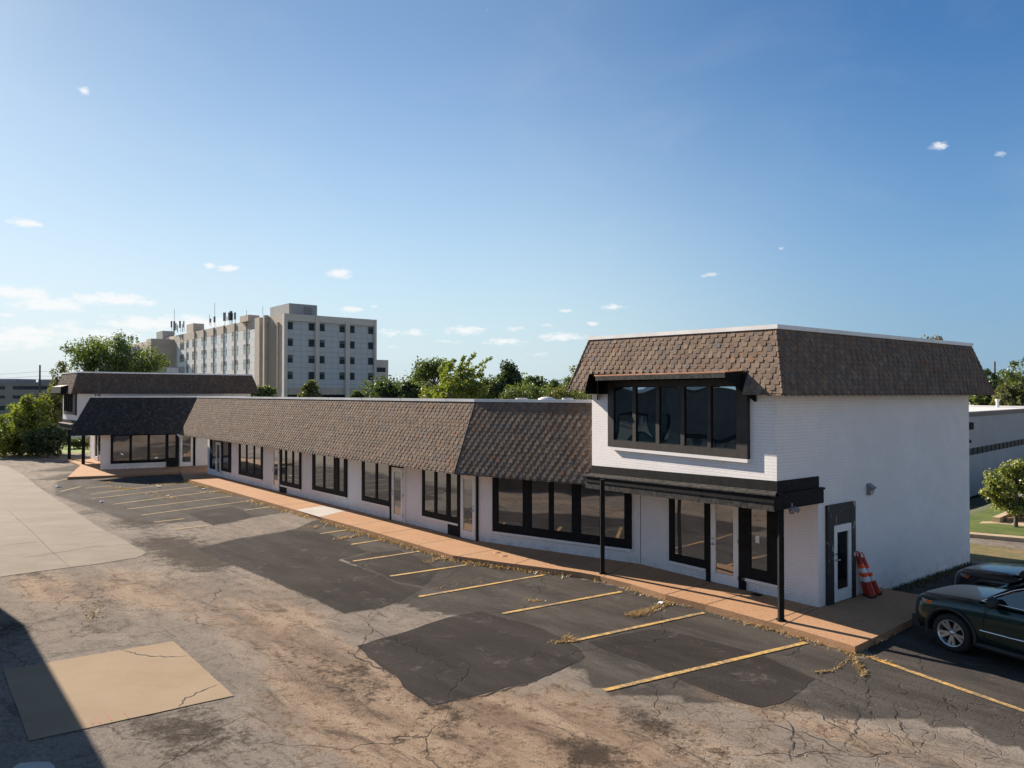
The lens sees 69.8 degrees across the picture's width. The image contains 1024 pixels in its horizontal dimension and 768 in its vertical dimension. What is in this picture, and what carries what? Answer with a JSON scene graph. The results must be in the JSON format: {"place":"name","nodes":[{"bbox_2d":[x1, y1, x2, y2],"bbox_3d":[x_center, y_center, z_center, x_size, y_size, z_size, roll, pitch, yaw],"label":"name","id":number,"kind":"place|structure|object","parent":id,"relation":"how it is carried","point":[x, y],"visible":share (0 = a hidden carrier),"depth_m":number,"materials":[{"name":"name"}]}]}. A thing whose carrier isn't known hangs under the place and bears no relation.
{"place":"outdoors","nodes":[
{"label":"outdoors","id":0,"kind":"place"},
{"bbox_2d":[0,379,62,423],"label":"office building","id":1,"kind":"structure","parent":0,"point":[13,390],"depth_m":125.26,"materials":[{"name":"grey concrete"}]},
{"bbox_2d":[23,386,38,388],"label":"window","id":2,"kind":"structure","parent":1,"relation":"in","point":[24,387],"depth_m":124.12,"materials":[{"name":"black glass"}]},
{"bbox_2d":[56,445,89,452],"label":"lawn","id":3,"kind":"structure","parent":0,"point":[73,450],"depth_m":65.66,"materials":[{"name":"green plant"}]},
{"bbox_2d":[71,437,87,448],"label":"shrub","id":4,"kind":"object","parent":3,"relation":"on","point":[77,444],"visible":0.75,"depth_m":67.73,"materials":[{"name":"green plant"}]},
{"bbox_2d":[85,435,89,447],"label":"shrub","id":5,"kind":"object","parent":3,"relation":"on","point":[87,444],"visible":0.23,"depth_m":67.59,"materials":[{"name":"green plant"}]},
{"bbox_2d":[418,385,435,398],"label":"shrub","id":6,"kind":"object","parent":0,"point":[426,393],"visible":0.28,"depth_m":71.17,"materials":[{"name":"green plant"}]},
{"bbox_2d":[65,458,918,652],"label":"sidewalk","id":7,"kind":"structure","parent":0,"point":[853,625],"depth_m":20.08,"materials":[{"name":"concrete"}]},
{"bbox_2d":[298,506,342,516],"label":"concrete ramp","id":8,"kind":"structure","parent":7,"relation":"on","point":[319,511],"depth_m":31.23,"materials":[{"name":"white concrete"}]},
{"bbox_2d":[856,551,866,595],"bbox_3d":[8.696,4.679,18.118,0.453,1.138,0.240,0,-1,-23],"label":"traffic cone","id":9,"kind":"object","parent":7,"relation":"on","point":[863,587],"visible":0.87,"depth_m":18.10,"materials":[{"name":"orange plastic"}]},
{"bbox_2d":[856,551,876,597],"bbox_3d":[8.700,4.680,18.028,0.467,1.135,0.240,0,-1,23],"label":"traffic cone","id":10,"kind":"object","parent":7,"relation":"on","point":[870,591],"visible":1,"depth_m":17.96,"materials":[{"name":"orange plastic"}]},
{"bbox_2d":[860,552,881,595],"bbox_3d":[8.905,4.709,18.183,0.576,1.108,0.240,0,-1,-23],"label":"traffic cone","id":11,"kind":"object","parent":7,"relation":"on","point":[878,592],"visible":0.77,"depth_m":18.14,"materials":[{"name":"orange plastic"}]},
{"bbox_2d":[0,423,1023,767],"bbox_3d":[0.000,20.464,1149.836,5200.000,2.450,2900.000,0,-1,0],"label":"ground","id":12,"kind":"structure","parent":0,"point":[268,653],"depth_m":13.07,"materials":[{"name":"grey asphalt"}]},
{"bbox_2d":[0,365,43,398],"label":"utility pole","id":13,"kind":"object","parent":12,"relation":"on","point":[39,371],"visible":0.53,"depth_m":117.90,"materials":[{"name":"brown wood"}]},
{"bbox_2d":[13,761,54,767],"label":"parked car","id":14,"kind":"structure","parent":12,"relation":"on","point":[35,764],"depth_m":10.14,"materials":[{"name":"metal"}]},
{"bbox_2d":[20,422,67,457],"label":"shrub","id":15,"kind":"object","parent":12,"relation":"on","point":[41,442],"visible":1,"depth_m":57.86,"materials":[{"name":"green plant"}]},
{"bbox_2d":[0,452,89,457],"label":"verge","id":16,"kind":"structure","parent":12,"relation":"on","point":[10,456],"depth_m":60.46,"materials":[{"name":"green plant"}]},
{"bbox_2d":[0,393,59,455],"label":"shrub","id":17,"kind":"object","parent":16,"relation":"on","point":[31,417],"visible":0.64,"depth_m":59.88,"materials":[{"name":"green plant"}]},
{"bbox_2d":[37,361,70,429],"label":"tree","id":18,"kind":"object","parent":16,"relation":"on","point":[57,402],"visible":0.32,"depth_m":62.83,"materials":[{"name":"green plant"}]},
{"bbox_2d":[0,465,146,576],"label":"concrete drive","id":19,"kind":"structure","parent":12,"relation":"on","point":[54,525],"depth_m":26.31,"materials":[{"name":"grey concrete"}]},
{"bbox_2d":[8,510,69,566],"bbox_3d":[-17.572,5.467,26.947,0.078,0.001,14.214,1,-1,-40],"label":"concrete joint","id":20,"kind":"object","parent":19,"relation":"on","point":[38,538],"visible":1,"depth_m":25.93,"materials":[{"name":"grey concrete"}]},
{"bbox_2d":[59,329,170,372],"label":"tree","id":21,"kind":"object","parent":12,"relation":"on","point":[119,357],"visible":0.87,"depth_m":80.71,"materials":[{"name":"green plant"}]},
{"bbox_2d":[3,641,232,740],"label":"concrete slab","id":22,"kind":"structure","parent":12,"relation":"on","point":[52,698],"depth_m":12.81,"materials":[{"name":"beige concrete"}]},
{"bbox_2d":[57,701,218,736],"bbox_3d":[-5.883,5.284,11.595,2.882,0.001,0.174,0,-1,-33],"label":"pavement crack","id":23,"kind":"object","parent":12,"relation":"on","point":[140,719],"visible":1,"depth_m":11.62,"materials":[{"name":"grey asphalt"}]},
{"bbox_2d":[51,371,259,463],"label":"two storey shop","id":24,"kind":"structure","parent":12,"relation":"on","point":[76,389],"depth_m":54.06,"materials":[{"name":"white paint"}]},
{"bbox_2d":[51,385,76,415],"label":"window","id":25,"kind":"structure","parent":24,"relation":"in","point":[70,400],"depth_m":52.53,"materials":[{"name":"black paint"}]},
{"bbox_2d":[94,435,98,460],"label":"door","id":26,"kind":"structure","parent":24,"relation":"in","point":[96,456],"depth_m":54.49,"materials":[{"name":"white paint"}]},
{"bbox_2d":[166,367,184,372],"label":"air conditioner","id":27,"kind":"object","parent":24,"relation":"on","point":[175,369],"visible":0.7,"depth_m":60.02,"materials":[{"name":"grey metal"}]},
{"bbox_2d":[68,380,244,469],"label":"corner shop","id":28,"kind":"structure","parent":12,"relation":"on","point":[137,431],"depth_m":48.69,"materials":[{"name":"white paint"}]},
{"bbox_2d":[111,434,165,464],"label":"window","id":29,"kind":"structure","parent":28,"relation":"in","point":[141,448],"depth_m":48.78,"materials":[{"name":"black glass"}]},
{"bbox_2d":[166,433,178,466],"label":"door","id":30,"kind":"structure","parent":28,"relation":"in","point":[172,440],"depth_m":49.70,"materials":[{"name":"black paint"}]},
{"bbox_2d":[180,435,192,465],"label":"door","id":31,"kind":"structure","parent":28,"relation":"in","point":[186,442],"depth_m":50.06,"materials":[{"name":"white paint"}]},
{"bbox_2d":[189,507,252,524],"bbox_3d":[-12.184,5.525,30.925,2.152,0.001,4.460,1,-1,-37],"label":"asphalt patch","id":32,"kind":"object","parent":12,"relation":"on","point":[216,516],"visible":1,"depth_m":30.86,"materials":[{"name":"grey asphalt"}]},
{"bbox_2d":[130,303,387,397],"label":"hospital","id":33,"kind":"structure","parent":12,"relation":"on","point":[288,350],"depth_m":182.76,"materials":[{"name":"beige concrete"}]},
{"bbox_2d":[171,309,183,334],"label":"rooftop antenna","id":34,"kind":"object","parent":33,"relation":"on","point":[175,326],"visible":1,"depth_m":240.11,"materials":[{"name":"grey metal"}]},
{"bbox_2d":[223,311,235,323],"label":"rooftop antenna","id":35,"kind":"object","parent":33,"relation":"on","point":[230,315],"visible":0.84,"depth_m":205.10,"materials":[{"name":"grey metal"}]},
{"bbox_2d":[339,372,344,379],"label":"window","id":36,"kind":"structure","parent":33,"relation":"in","point":[341,374],"depth_m":182.23,"materials":[{"name":"black glass"}]},
{"bbox_2d":[205,512,316,539],"bbox_3d":[-9.660,5.498,28.756,3.481,0.001,5.734,0,-1,34],"label":"asphalt patch","id":37,"kind":"object","parent":12,"relation":"on","point":[254,526],"visible":0.87,"depth_m":28.31,"materials":[{"name":"grey asphalt"}]},
{"bbox_2d":[251,384,277,396],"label":"tree","id":38,"kind":"object","parent":12,"relation":"on","point":[267,391],"visible":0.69,"depth_m":94.75,"materials":[{"name":"green plant"}]},
{"bbox_2d":[198,531,421,612],"bbox_3d":[-5.769,5.421,22.455,4.493,0.001,10.744,1,-1,-42],"label":"asphalt patch","id":39,"kind":"object","parent":12,"relation":"on","point":[324,574],"visible":1,"depth_m":21.66,"materials":[{"name":"grey asphalt"}]},
{"bbox_2d":[197,549,411,612],"bbox_3d":[-6.951,5.393,20.556,9.729,0.001,2.674,0,-1,31],"label":"pavement crack","id":40,"kind":"object","parent":39,"relation":"on","point":[296,591],"visible":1,"depth_m":19.02,"materials":[{"name":"grey asphalt"}]},
{"bbox_2d":[297,379,322,396],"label":"tree","id":41,"kind":"object","parent":12,"relation":"on","point":[310,387],"visible":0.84,"depth_m":94.44,"materials":[{"name":"green plant"}]},
{"bbox_2d":[349,390,364,397],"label":"tree","id":42,"kind":"object","parent":12,"relation":"on","point":[356,394],"visible":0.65,"depth_m":99.65,"materials":[{"name":"green plant"}]},
{"bbox_2d":[347,650,392,674],"bbox_3d":[-2.756,5.313,14.028,0.120,0.001,1.820,1,-1,-43],"label":"pavement crack","id":43,"kind":"object","parent":12,"relation":"on","point":[367,661],"visible":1,"depth_m":14.06,"materials":[{"name":"grey asphalt"}]},
{"bbox_2d":[373,379,401,397],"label":"tree","id":44,"kind":"object","parent":12,"relation":"on","point":[385,392],"visible":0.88,"depth_m":99.41,"materials":[{"name":"green plant"}]},
{"bbox_2d":[343,550,437,585],"bbox_3d":[-3.195,5.413,21.795,2.068,0.001,4.455,1,-1,-39],"label":"asphalt patch","id":45,"kind":"object","parent":12,"relation":"on","point":[387,566],"visible":1,"depth_m":21.91,"materials":[{"name":"grey asphalt"}]},
{"bbox_2d":[354,551,419,560],"bbox_3d":[-3.924,5.421,23.158,2.346,0.001,0.122,1,-1,-37],"label":"parking line","id":46,"kind":"object","parent":45,"relation":"on","point":[386,556],"visible":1,"depth_m":23.15,"materials":[{"name":"yellow paint"}]},
{"bbox_2d":[389,564,466,575],"bbox_3d":[-2.379,5.398,21.305,2.505,0.001,0.125,0,-1,-33],"label":"parking line","id":47,"kind":"object","parent":45,"relation":"on","point":[427,570],"visible":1,"depth_m":21.26,"materials":[{"name":"yellow paint"}]},
{"bbox_2d":[177,396,639,563],"bbox_3d":[-4.855,2.735,37.501,12.933,5.750,35.476,1,-1,-41],"label":"shop row","id":48,"kind":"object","parent":12,"relation":"on","point":[511,472],"visible":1,"depth_m":26.03,"materials":[{"name":"white paint"}]},
{"bbox_2d":[209,439,216,468],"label":"window","id":49,"kind":"structure","parent":48,"relation":"in","point":[212,442],"depth_m":44.85,"materials":[{"name":"black glass"}]},
{"bbox_2d":[215,442,221,476],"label":"door","id":50,"kind":"structure","parent":48,"relation":"in","point":[218,472],"depth_m":44.02,"materials":[{"name":"white paint"}]},
{"bbox_2d":[221,441,230,473],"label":"window","id":51,"kind":"structure","parent":48,"relation":"in","point":[225,446],"depth_m":43.04,"materials":[{"name":"black glass"}]},
{"bbox_2d":[238,444,262,480],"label":"window","id":52,"kind":"structure","parent":48,"relation":"in","point":[250,465],"depth_m":40.10,"materials":[{"name":"black glass"}]},
{"bbox_2d":[272,448,279,490],"bbox_3d":[-12.057,4.325,37.517,0.484,2.230,0.803,0,-1,-14],"label":"door","id":53,"kind":"structure","parent":48,"relation":"in","point":[275,452],"depth_m":37.50,"materials":[{"name":"white paint"}]},
{"bbox_2d":[280,449,301,490],"bbox_3d":[-10.943,4.118,36.241,0.070,2.058,2.443,1,-1,-40],"label":"window","id":54,"kind":"structure","parent":48,"relation":"in","point":[290,461],"depth_m":36.14,"materials":[{"name":"black glass"}]},
{"bbox_2d":[312,454,347,498],"bbox_3d":[-8.238,4.021,33.071,0.070,1.942,3.356,1,-1,-40],"label":"window","id":55,"kind":"structure","parent":48,"relation":"in","point":[329,474],"depth_m":32.97,"materials":[{"name":"black glass"}]},
{"bbox_2d":[362,461,389,507],"bbox_3d":[-5.559,3.974,29.930,0.070,1.923,2.225,1,-1,-40],"label":"window","id":56,"kind":"structure","parent":48,"relation":"in","point":[375,476],"depth_m":29.87,"materials":[{"name":"black glass"}]},
{"bbox_2d":[391,467,402,521],"bbox_3d":[-4.463,4.296,28.606,0.465,2.070,0.780,0,-1,-14],"label":"door","id":57,"kind":"structure","parent":48,"relation":"in","point":[397,473],"depth_m":28.62,"materials":[{"name":"white paint"}]},
{"bbox_2d":[422,470,457,525],"bbox_3d":[-2.593,3.962,26.452,0.070,1.985,2.274,1,-1,-40],"label":"window","id":58,"kind":"structure","parent":48,"relation":"in","point":[439,490],"depth_m":26.43,"materials":[{"name":"black glass"}]},
{"bbox_2d":[460,475,475,540],"bbox_3d":[-1.499,4.188,25.125,0.441,2.200,0.762,0,-1,-15],"label":"door","id":59,"kind":"structure","parent":48,"relation":"in","point":[467,483],"depth_m":25.11,"materials":[{"name":"white paint"}]},
{"bbox_2d":[492,477,631,551],"bbox_3d":[1.437,3.938,23.042,5.040,2.021,0.070,0,-1,34],"label":"window","id":60,"kind":"structure","parent":48,"relation":"in","point":[548,511],"depth_m":22.99,"materials":[{"name":"black glass"}]},
{"bbox_2d":[398,381,424,397],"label":"tree","id":61,"kind":"object","parent":12,"relation":"on","point":[406,390],"visible":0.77,"depth_m":104.39,"materials":[{"name":"green plant"}]},
{"bbox_2d":[411,356,453,389],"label":"tree","id":62,"kind":"object","parent":12,"relation":"on","point":[426,371],"visible":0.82,"depth_m":97.29,"materials":[{"name":"green plant"}]},
{"bbox_2d":[430,351,492,398],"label":"tree","id":63,"kind":"object","parent":12,"relation":"on","point":[454,386],"visible":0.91,"depth_m":61.58,"materials":[{"name":"green plant"}]},
{"bbox_2d":[357,612,584,705],"bbox_3d":[-0.834,5.327,14.794,3.876,0.001,4.188,0,-1,-32],"label":"asphalt patch","id":64,"kind":"object","parent":12,"relation":"on","point":[457,657],"visible":1,"depth_m":14.40,"materials":[{"name":"grey asphalt"}]},
{"bbox_2d":[426,657,584,706],"bbox_3d":[0.113,5.301,13.055,3.667,0.001,0.352,1,-1,-39],"label":"pavement crack","id":65,"kind":"object","parent":64,"relation":"on","point":[509,687],"visible":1,"depth_m":12.87,"materials":[{"name":"grey asphalt"}]},
{"bbox_2d":[419,574,544,596],"bbox_3d":[-0.708,5.378,19.666,3.974,0.001,0.125,0,-1,-34],"label":"parking line","id":66,"kind":"object","parent":12,"relation":"on","point":[480,585],"visible":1,"depth_m":19.60,"materials":[{"name":"yellow paint"}]},
{"bbox_2d":[478,372,497,398],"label":"tree","id":67,"kind":"object","parent":12,"relation":"on","point":[491,395],"visible":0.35,"depth_m":99.14,"materials":[{"name":"green plant"}]},
{"bbox_2d":[493,359,522,398],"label":"tree","id":68,"kind":"object","parent":12,"relation":"on","point":[510,374],"visible":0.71,"depth_m":98.91,"materials":[{"name":"green plant"}]},
{"bbox_2d":[81,480,979,676],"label":"dry grass","id":69,"kind":"structure","parent":12,"relation":"on","point":[665,603],"depth_m":19.95,"materials":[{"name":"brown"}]},
{"bbox_2d":[522,375,544,394],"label":"tree","id":70,"kind":"object","parent":12,"relation":"on","point":[531,378],"visible":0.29,"depth_m":129.34,"materials":[{"name":"green plant"}]},
{"bbox_2d":[541,378,560,397],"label":"tree","id":71,"kind":"object","parent":12,"relation":"on","point":[555,382],"visible":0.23,"depth_m":124.57,"materials":[{"name":"green plant"}]},
{"bbox_2d":[502,591,621,613],"bbox_3d":[1.306,5.358,18.064,3.594,0.001,0.125,0,-1,-32],"label":"parking line","id":72,"kind":"object","parent":12,"relation":"on","point":[560,602],"visible":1,"depth_m":18.01,"materials":[{"name":"yellow paint"}]},
{"bbox_2d":[558,365,583,397],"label":"tree","id":73,"kind":"object","parent":12,"relation":"on","point":[566,379],"visible":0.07,"depth_m":109.39,"materials":[{"name":"green plant"}]},
{"bbox_2d":[569,612,703,641],"bbox_3d":[2.848,5.335,16.194,3.856,0.001,0.126,0,-1,-31],"label":"parking line","id":74,"kind":"object","parent":12,"relation":"on","point":[620,630],"visible":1,"depth_m":16.09,"materials":[{"name":"yellow paint"}]},
{"bbox_2d":[359,369,1012,398],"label":"trees","id":75,"kind":"object","parent":12,"relation":"on","point":[523,380],"visible":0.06,"depth_m":129.85,"materials":[{"name":"green plant"}]},
{"bbox_2d":[589,629,814,707],"bbox_3d":[3.669,5.320,14.184,2.272,0.001,4.132,1,-1,-37],"label":"asphalt patch","id":76,"kind":"object","parent":12,"relation":"on","point":[766,681],"visible":1,"depth_m":13.87,"materials":[{"name":"grey asphalt"}]},
{"bbox_2d":[603,642,806,690],"bbox_3d":[3.824,5.307,13.913,5.089,0.001,0.127,0,-1,-29],"label":"parking line","id":77,"kind":"object","parent":12,"relation":"on","point":[697,668],"visible":1,"depth_m":13.77,"materials":[{"name":"yellow paint"}]},
{"bbox_2d":[567,324,994,621],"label":"two storey shop","id":78,"kind":"structure","parent":12,"relation":"on","point":[798,464],"depth_m":18.55,"materials":[{"name":"white paint"}]},
{"bbox_2d":[585,370,755,462],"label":"window","id":79,"kind":"structure","parent":78,"relation":"in","point":[706,414],"depth_m":18.37,"materials":[{"name":"black glass"}]},
{"bbox_2d":[669,498,705,571],"bbox_3d":[4.809,3.877,20.095,0.828,2.261,1.041,0,-1,0],"label":"window","id":80,"kind":"structure","parent":78,"relation":"in","point":[687,519],"depth_m":20.08,"materials":[{"name":"black glass"}]},
{"bbox_2d":[711,504,738,587],"bbox_3d":[5.542,4.035,19.122,0.451,2.360,0.828,0,-1,-16],"label":"door","id":81,"kind":"structure","parent":78,"relation":"in","point":[724,519],"depth_m":19.11,"materials":[{"name":"white paint"}]},
{"bbox_2d":[739,507,776,587],"bbox_3d":[6.170,3.856,18.343,0.410,2.261,1.103,0,-1,-20],"label":"window","id":82,"kind":"structure","parent":78,"relation":"in","point":[757,528],"depth_m":18.35,"materials":[{"name":"black paint"}]},
{"bbox_2d":[834,522,851,602],"bbox_3d":[7.949,4.281,17.684,0.772,1.811,0.415,0,-1,-17],"label":"door","id":83,"kind":"structure","parent":78,"relation":"in","point":[842,532],"depth_m":17.69,"materials":[{"name":"white paint"}]},
{"bbox_2d":[757,720,858,759],"bbox_3d":[4.393,5.276,11.008,0.254,0.001,1.686,1,-1,-42],"label":"pavement crack","id":84,"kind":"object","parent":12,"relation":"on","point":[808,734],"visible":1,"depth_m":11.12,"materials":[{"name":"grey asphalt"}]},
{"bbox_2d":[843,701,859,746],"bbox_3d":[5.295,5.281,11.430,0.204,0.001,1.919,0,-1,27],"label":"pavement crack","id":85,"kind":"object","parent":12,"relation":"on","point":[855,723],"visible":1,"depth_m":11.39,"materials":[{"name":"grey asphalt"}]},
{"bbox_2d":[860,654,1023,711],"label":"parking line","id":86,"kind":"object","parent":12,"relation":"on","point":[959,688],"visible":1,"depth_m":12.94,"materials":[{"name":"yellow paint"}]},
{"bbox_2d":[912,578,1023,660],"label":"parked car","id":87,"kind":"object","parent":12,"relation":"on","point":[961,617],"visible":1,"depth_m":14.33,"materials":[{"name":"teal paint"}]},
{"bbox_2d":[969,395,994,404],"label":"tree","id":88,"kind":"object","parent":12,"relation":"on","point":[979,399],"visible":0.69,"depth_m":79.33,"materials":[{"name":"green plant"}]},
{"bbox_2d":[954,562,1023,588],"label":"parked car","id":89,"kind":"object","parent":12,"relation":"on","point":[998,574],"visible":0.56,"depth_m":16.87,"materials":[{"name":"black paint"}]},
{"bbox_2d":[984,368,1002,391],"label":"tree","id":90,"kind":"object","parent":12,"relation":"on","point":[994,376],"visible":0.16,"depth_m":87.68,"materials":[{"name":"green plant"}]},
{"bbox_2d":[969,399,1023,498],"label":"flat roofed building","id":91,"kind":"structure","parent":12,"relation":"on","point":[996,436],"depth_m":56.35,"materials":[{"name":"paint"}]},
{"bbox_2d":[969,439,1023,454],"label":"ribbon window","id":92,"kind":"structure","parent":91,"relation":"in","point":[982,449],"depth_m":56.69,"materials":[{"name":"black glass"}]},
{"bbox_2d":[970,543,1023,563],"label":"dry lawn","id":93,"kind":"structure","parent":12,"relation":"on","point":[985,553],"depth_m":23.40,"materials":[{"name":"beige plant"}]},
{"bbox_2d":[970,532,1023,541],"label":"kerb","id":94,"kind":"structure","parent":12,"relation":"on","point":[1001,537],"depth_m":25.78,"materials":[{"name":"beige concrete"}]},
{"bbox_2d":[989,381,1023,405],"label":"tree","id":95,"kind":"object","parent":12,"relation":"on","point":[1006,395],"visible":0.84,"depth_m":77.42,"materials":[{"name":"green plant"}]},
{"bbox_2d":[991,360,1023,394],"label":"tree","id":96,"kind":"object","parent":12,"relation":"on","point":[1011,376],"visible":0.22,"depth_m":94.48,"materials":[{"name":"green plant"}]},
{"bbox_2d":[1007,357,1023,384],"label":"tree","id":97,"kind":"object","parent":12,"relation":"on","point":[1021,364],"visible":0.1,"depth_m":100.99,"materials":[{"name":"green plant"}]},
{"bbox_2d":[0,0,1023,385],"label":"sky","id":98,"kind":"structure","parent":0,"point":[524,182],"materials":[{"name":"blue"}]},
{"bbox_2d":[498,382,549,398],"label":"shrub","id":99,"kind":"object","parent":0,"point":[511,392],"visible":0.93,"depth_m":78.85,"materials":[{"name":"green plant"}]},
{"bbox_2d":[545,385,591,399],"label":"shrub","id":100,"kind":"object","parent":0,"point":[559,393],"visible":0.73,"depth_m":84.39,"materials":[{"name":"green plant"}]},
{"bbox_2d":[970,506,1023,535],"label":"lawn","id":101,"kind":"structure","parent":0,"point":[976,519],"depth_m":27.51,"materials":[{"name":"green plant"}]},
{"bbox_2d":[978,457,1023,526],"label":"tree","id":102,"kind":"object","parent":101,"relation":"on","point":[997,490],"visible":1,"depth_m":27.34,"materials":[{"name":"green plant"}]},
{"bbox_2d":[980,521,1023,525],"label":"footpath","id":103,"kind":"structure","parent":101,"relation":"on","point":[1020,524],"depth_m":28.33,"materials":[{"name":"beige concrete"}]},
{"bbox_2d":[992,512,1013,522],"bbox_3d":[20.969,5.274,30.493,6.243,0.200,0.240,1,-1,-43],"label":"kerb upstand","id":104,"kind":"object","parent":101,"relation":"on","point":[998,518],"visible":0.56,"depth_m":28.55,"materials":[{"name":"beige concrete"}]},
{"bbox_2d":[970,538,1023,549],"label":"road","id":105,"kind":"structure","parent":0,"point":[1006,544],"depth_m":25.09,"materials":[{"name":"grey asphalt"}]},
{"label":"car park","id":106,"kind":"structure","parent":0,"visible":0},
{"bbox_2d":[1004,517,1023,521],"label":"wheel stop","id":107,"kind":"object","parent":106,"relation":"on","point":[1008,519],"visible":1,"depth_m":28.62,"materials":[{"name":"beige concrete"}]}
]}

